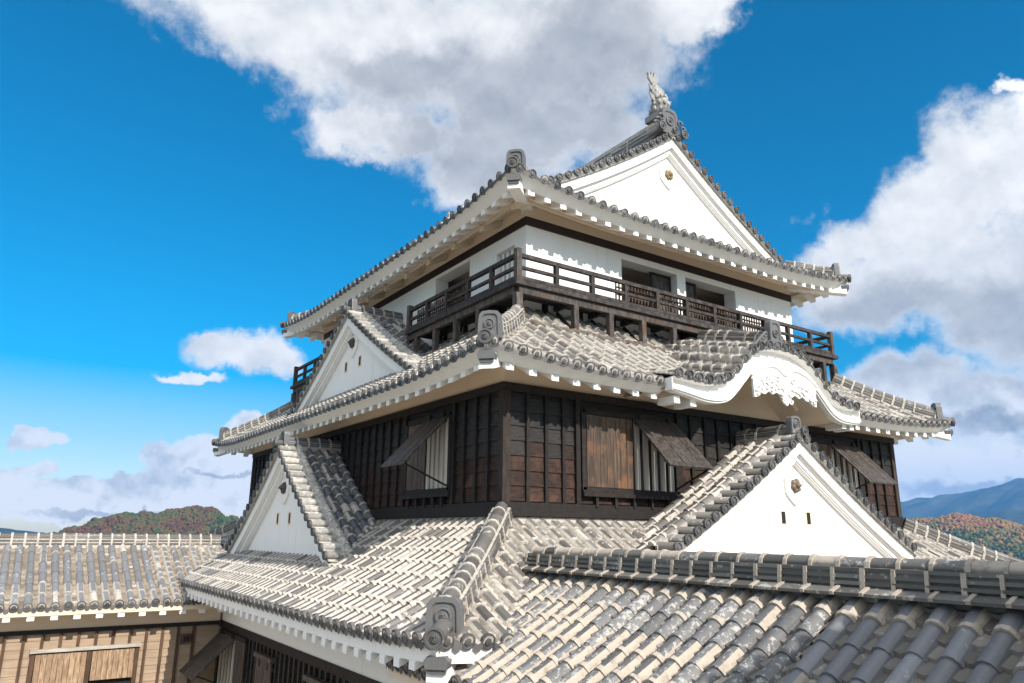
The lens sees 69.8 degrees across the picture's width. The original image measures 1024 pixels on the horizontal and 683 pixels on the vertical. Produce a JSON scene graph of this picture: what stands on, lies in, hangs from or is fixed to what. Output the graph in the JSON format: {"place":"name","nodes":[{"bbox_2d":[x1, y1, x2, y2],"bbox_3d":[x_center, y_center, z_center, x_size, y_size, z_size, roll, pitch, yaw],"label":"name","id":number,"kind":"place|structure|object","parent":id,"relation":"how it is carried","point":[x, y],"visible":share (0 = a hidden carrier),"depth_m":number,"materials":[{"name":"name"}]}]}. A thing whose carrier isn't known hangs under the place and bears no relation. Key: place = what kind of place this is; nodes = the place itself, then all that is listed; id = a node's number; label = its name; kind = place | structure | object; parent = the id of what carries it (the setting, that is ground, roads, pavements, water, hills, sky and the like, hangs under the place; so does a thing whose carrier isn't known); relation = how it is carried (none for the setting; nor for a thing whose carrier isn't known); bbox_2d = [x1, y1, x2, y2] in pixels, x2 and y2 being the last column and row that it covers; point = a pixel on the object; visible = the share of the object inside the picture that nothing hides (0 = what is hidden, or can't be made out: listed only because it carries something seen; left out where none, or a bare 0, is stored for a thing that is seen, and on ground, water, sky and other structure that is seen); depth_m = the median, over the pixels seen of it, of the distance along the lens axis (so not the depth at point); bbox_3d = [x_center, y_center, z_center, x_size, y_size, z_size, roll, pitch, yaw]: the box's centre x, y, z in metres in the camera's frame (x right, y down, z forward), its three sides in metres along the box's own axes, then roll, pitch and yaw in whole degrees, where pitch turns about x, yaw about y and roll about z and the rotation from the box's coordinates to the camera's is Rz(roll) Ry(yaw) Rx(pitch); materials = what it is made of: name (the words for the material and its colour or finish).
{"place":"outdoors","nodes":[
{"label":"outdoors","id":0,"kind":"place"},
{"bbox_2d":[0,528,43,532],"bbox_3d":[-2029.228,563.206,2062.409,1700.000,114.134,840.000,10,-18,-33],"label":"hill","id":1,"kind":"structure","parent":0,"point":[4,530],"depth_m":2302.67,"materials":[{"name":"blue"}]},
{"bbox_2d":[0,532,227,682],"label":"gallery building","id":2,"kind":"structure","parent":0,"point":[98,608],"depth_m":18.85,"materials":[{"name":"beige tile"}]},
{"bbox_2d":[93,516,222,533],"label":"hill","id":3,"kind":"structure","parent":0,"point":[184,521],"depth_m":1020.93,"materials":[{"name":"plant"}]},
{"bbox_2d":[52,505,237,533],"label":"woodland","id":4,"kind":"object","parent":3,"relation":"on","point":[146,522],"visible":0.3,"depth_m":1026.41,"materials":[{"name":"plant"}]},
{"bbox_2d":[0,0,1023,532],"label":"sky","id":5,"kind":"structure","parent":0,"point":[179,179],"materials":[{"name":"blue"}]},
{"bbox_2d":[177,71,1023,682],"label":"castle keep","id":6,"kind":"structure","parent":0,"point":[513,363],"depth_m":15.90,"materials":[{"name":"tile"}]},
{"bbox_2d":[386,546,1023,682],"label":"connecting corridor","id":7,"kind":"object","parent":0,"point":[605,615],"visible":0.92,"depth_m":7.15,"materials":[{"name":"tile"}]},
{"bbox_2d":[901,478,1023,518],"bbox_3d":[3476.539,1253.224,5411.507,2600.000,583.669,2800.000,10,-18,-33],"label":"mountain range","id":8,"kind":"structure","parent":0,"point":[1009,495],"depth_m":4969.25,"materials":[{"name":"blue"}]},
{"bbox_2d":[922,518,1021,558],"bbox_3d":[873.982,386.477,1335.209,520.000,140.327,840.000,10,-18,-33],"label":"hill","id":9,"kind":"structure","parent":0,"point":[961,531],"depth_m":1281.19,"materials":[{"name":"plant"}]},
{"bbox_2d":[911,512,1023,559],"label":"woodland","id":10,"kind":"object","parent":9,"relation":"on","point":[982,531],"visible":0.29,"depth_m":1283.59,"materials":[{"name":"orange plant"}]},
{"bbox_2d":[965,508,1023,523],"bbox_3d":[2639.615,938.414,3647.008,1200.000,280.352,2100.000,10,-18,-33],"label":"mountain range","id":11,"kind":"structure","parent":0,"point":[1014,515],"depth_m":3645.17,"materials":[{"name":"blue"}]}
]}

